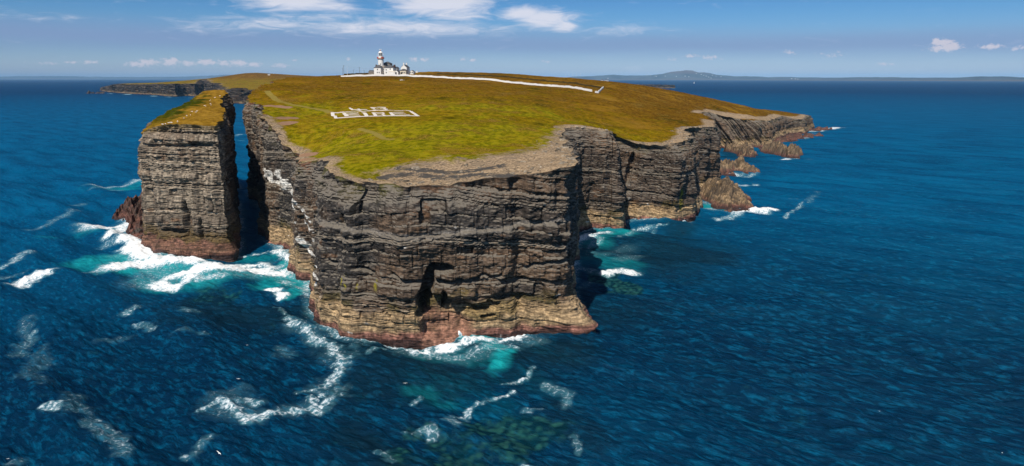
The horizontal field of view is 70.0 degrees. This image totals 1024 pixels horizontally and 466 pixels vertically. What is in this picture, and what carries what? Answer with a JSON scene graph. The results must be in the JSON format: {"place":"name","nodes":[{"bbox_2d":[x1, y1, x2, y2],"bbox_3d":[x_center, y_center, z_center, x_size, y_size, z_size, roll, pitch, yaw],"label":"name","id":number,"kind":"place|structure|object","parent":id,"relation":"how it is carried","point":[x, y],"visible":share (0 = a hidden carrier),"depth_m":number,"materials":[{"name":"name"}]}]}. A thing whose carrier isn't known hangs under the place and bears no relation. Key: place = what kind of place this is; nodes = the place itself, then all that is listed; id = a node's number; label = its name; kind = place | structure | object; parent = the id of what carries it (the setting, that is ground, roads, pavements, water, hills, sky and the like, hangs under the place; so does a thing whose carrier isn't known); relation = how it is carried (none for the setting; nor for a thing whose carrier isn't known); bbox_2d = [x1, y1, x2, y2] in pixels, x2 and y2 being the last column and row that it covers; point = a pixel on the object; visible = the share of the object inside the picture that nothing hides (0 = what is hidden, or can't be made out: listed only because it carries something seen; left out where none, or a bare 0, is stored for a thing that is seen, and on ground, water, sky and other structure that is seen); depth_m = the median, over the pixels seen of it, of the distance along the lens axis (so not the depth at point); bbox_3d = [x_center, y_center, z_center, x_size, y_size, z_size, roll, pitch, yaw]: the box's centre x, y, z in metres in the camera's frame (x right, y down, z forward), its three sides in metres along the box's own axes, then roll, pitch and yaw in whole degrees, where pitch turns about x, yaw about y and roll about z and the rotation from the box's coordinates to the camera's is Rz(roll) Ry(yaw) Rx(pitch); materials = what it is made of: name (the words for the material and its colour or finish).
{"place":"outdoors","nodes":[
{"label":"outdoors","id":0,"kind":"place"},
{"bbox_2d":[0,75,228,78],"bbox_3d":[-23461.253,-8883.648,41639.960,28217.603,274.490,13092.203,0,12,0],"label":"hill","id":1,"kind":"structure","parent":0,"point":[83,77],"depth_m":42246.34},
{"bbox_2d":[99,79,252,103],"bbox_3d":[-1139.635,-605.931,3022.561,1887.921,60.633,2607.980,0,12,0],"label":"cliff","id":2,"kind":"structure","parent":0,"point":[238,95],"depth_m":2568.14,"materials":[{"name":"grey stone"}]},
{"bbox_2d":[125,73,310,89],"bbox_3d":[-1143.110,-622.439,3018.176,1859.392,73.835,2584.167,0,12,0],"label":"headland","id":3,"kind":"structure","parent":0,"point":[251,81],"depth_m":2645.93,"materials":[{"name":"green plant"}]},
{"bbox_2d":[0,79,1023,465],"bbox_3d":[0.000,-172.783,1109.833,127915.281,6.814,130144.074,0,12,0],"label":"sea","id":4,"kind":"structure","parent":0,"point":[846,289],"depth_m":179.91,"materials":[{"name":"liquid"}]},
{"bbox_2d":[86,91,103,93],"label":"rock","id":5,"kind":"object","parent":4,"relation":"in","point":[88,92],"visible":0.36,"depth_m":2945.74,"materials":[{"name":"grey stone"}]},
{"bbox_2d":[112,192,142,232],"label":"rock ledge","id":6,"kind":"object","parent":4,"relation":"in","point":[130,211],"visible":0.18,"depth_m":316.94,"materials":[{"name":"brown stone"}]},
{"bbox_2d":[127,222,143,238],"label":"rock ledge","id":7,"kind":"object","parent":4,"relation":"in","point":[136,232],"visible":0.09,"depth_m":282.85,"materials":[{"name":"brown stone"}]},
{"bbox_2d":[137,90,241,261],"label":"sea stack","id":8,"kind":"object","parent":4,"relation":"in","point":[187,172],"visible":0.99,"depth_m":252.37,"materials":[{"name":"grey stone"}]},
{"bbox_2d":[699,176,753,210],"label":"rock","id":9,"kind":"object","parent":4,"relation":"in","point":[726,193],"visible":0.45,"depth_m":353.89,"materials":[{"name":"brown stone"}]},
{"bbox_2d":[721,172,735,176],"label":"rock","id":10,"kind":"object","parent":4,"relation":"in","point":[730,174],"visible":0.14,"depth_m":463.86,"materials":[{"name":"brown stone"}]},
{"bbox_2d":[719,155,759,174],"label":"rock","id":11,"kind":"object","parent":4,"relation":"in","point":[739,163],"visible":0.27,"depth_m":479.30,"materials":[{"name":"brown stone"}]},
{"bbox_2d":[723,141,755,157],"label":"rock","id":12,"kind":"object","parent":4,"relation":"in","point":[735,148],"visible":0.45,"depth_m":594.97,"materials":[{"name":"brown stone"}]},
{"bbox_2d":[742,142,757,154],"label":"rock","id":13,"kind":"object","parent":4,"relation":"in","point":[745,146],"visible":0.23,"depth_m":602.64,"materials":[{"name":"brown stone"}]},
{"bbox_2d":[749,142,762,147],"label":"rock","id":14,"kind":"object","parent":4,"relation":"in","point":[758,146],"visible":0.15,"depth_m":648.71,"materials":[{"name":"brown stone"}]},
{"bbox_2d":[759,140,802,158],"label":"rock","id":15,"kind":"object","parent":4,"relation":"in","point":[779,148],"visible":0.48,"depth_m":584.33,"materials":[{"name":"brown stone"}]},
{"bbox_2d":[774,126,831,141],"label":"rock shelf","id":16,"kind":"object","parent":4,"relation":"in","point":[790,137],"visible":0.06,"depth_m":756.42,"materials":[{"name":"brown stone"}]},
{"bbox_2d":[0,0,1023,77],"label":"sky","id":17,"kind":"structure","parent":0,"point":[86,38],"materials":[{"name":"blue"}]},
{"bbox_2d":[247,72,808,186],"bbox_3d":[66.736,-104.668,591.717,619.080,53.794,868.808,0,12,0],"label":"headland","id":18,"kind":"structure","parent":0,"point":[457,125],"depth_m":319.15,"materials":[{"name":"green plant"}]},
{"bbox_2d":[344,73,367,74],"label":"wall","id":19,"kind":"structure","parent":18,"relation":"on","point":[355,73],"depth_m":723.42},
{"bbox_2d":[330,107,418,118],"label":"stone sign","id":20,"kind":"object","parent":18,"relation":"on","point":[366,114],"visible":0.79,"depth_m":301.72,"materials":[{"name":"white stone"}]},
{"bbox_2d":[374,65,382,73],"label":"keepers house","id":21,"kind":"structure","parent":18,"relation":"on","point":[378,69],"depth_m":694.53,"materials":[{"name":"white paint"}]},
{"bbox_2d":[377,49,383,65],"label":"lighthouse","id":22,"kind":"object","parent":18,"relation":"on","point":[380,57],"visible":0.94,"depth_m":700.61,"materials":[{"name":"white paint"}]},
{"bbox_2d":[384,65,395,73],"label":"keepers house","id":23,"kind":"structure","parent":18,"relation":"on","point":[389,68],"depth_m":694.17,"materials":[{"name":"white paint"}]},
{"bbox_2d":[399,69,407,73],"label":"bay cottage","id":24,"kind":"structure","parent":18,"relation":"on","point":[403,71],"depth_m":693.89,"materials":[{"name":"paint"}]},
{"bbox_2d":[401,63,409,73],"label":"tall house","id":25,"kind":"structure","parent":18,"relation":"on","point":[406,67],"depth_m":701.65,"materials":[{"name":"white paint"}]},
{"bbox_2d":[341,74,591,91],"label":"boundary wall","id":26,"kind":"structure","parent":18,"relation":"on","point":[585,89],"depth_m":653.28,"materials":[{"name":"white paint"}]},
{"bbox_2d":[437,73,601,87],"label":"field bank","id":27,"kind":"structure","parent":18,"relation":"on","point":[525,78],"depth_m":663.98,"materials":[{"name":"green plant"}]},
{"bbox_2d":[349,125,712,185],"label":"rubble","id":28,"kind":"object","parent":18,"relation":"on","point":[457,179],"visible":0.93,"depth_m":188.33,"materials":[{"name":"grey stone"}]},
{"bbox_2d":[242,78,814,349],"bbox_3d":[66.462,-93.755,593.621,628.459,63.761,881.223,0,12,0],"label":"cliff","id":29,"kind":"structure","parent":0,"point":[421,267],"depth_m":175.62,"materials":[{"name":"grey stone"}]},
{"bbox_2d":[637,84,675,87],"bbox_3d":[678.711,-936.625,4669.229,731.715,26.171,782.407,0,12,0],"label":"cliff","id":30,"kind":"structure","parent":0,"point":[663,86],"depth_m":4475.45,"materials":[{"name":"grey stone"}]},
{"bbox_2d":[566,70,1023,80],"bbox_3d":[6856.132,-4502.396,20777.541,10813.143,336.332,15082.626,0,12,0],"label":"hill","id":31,"kind":"structure","parent":0,"point":[685,74],"depth_m":23125.63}
]}

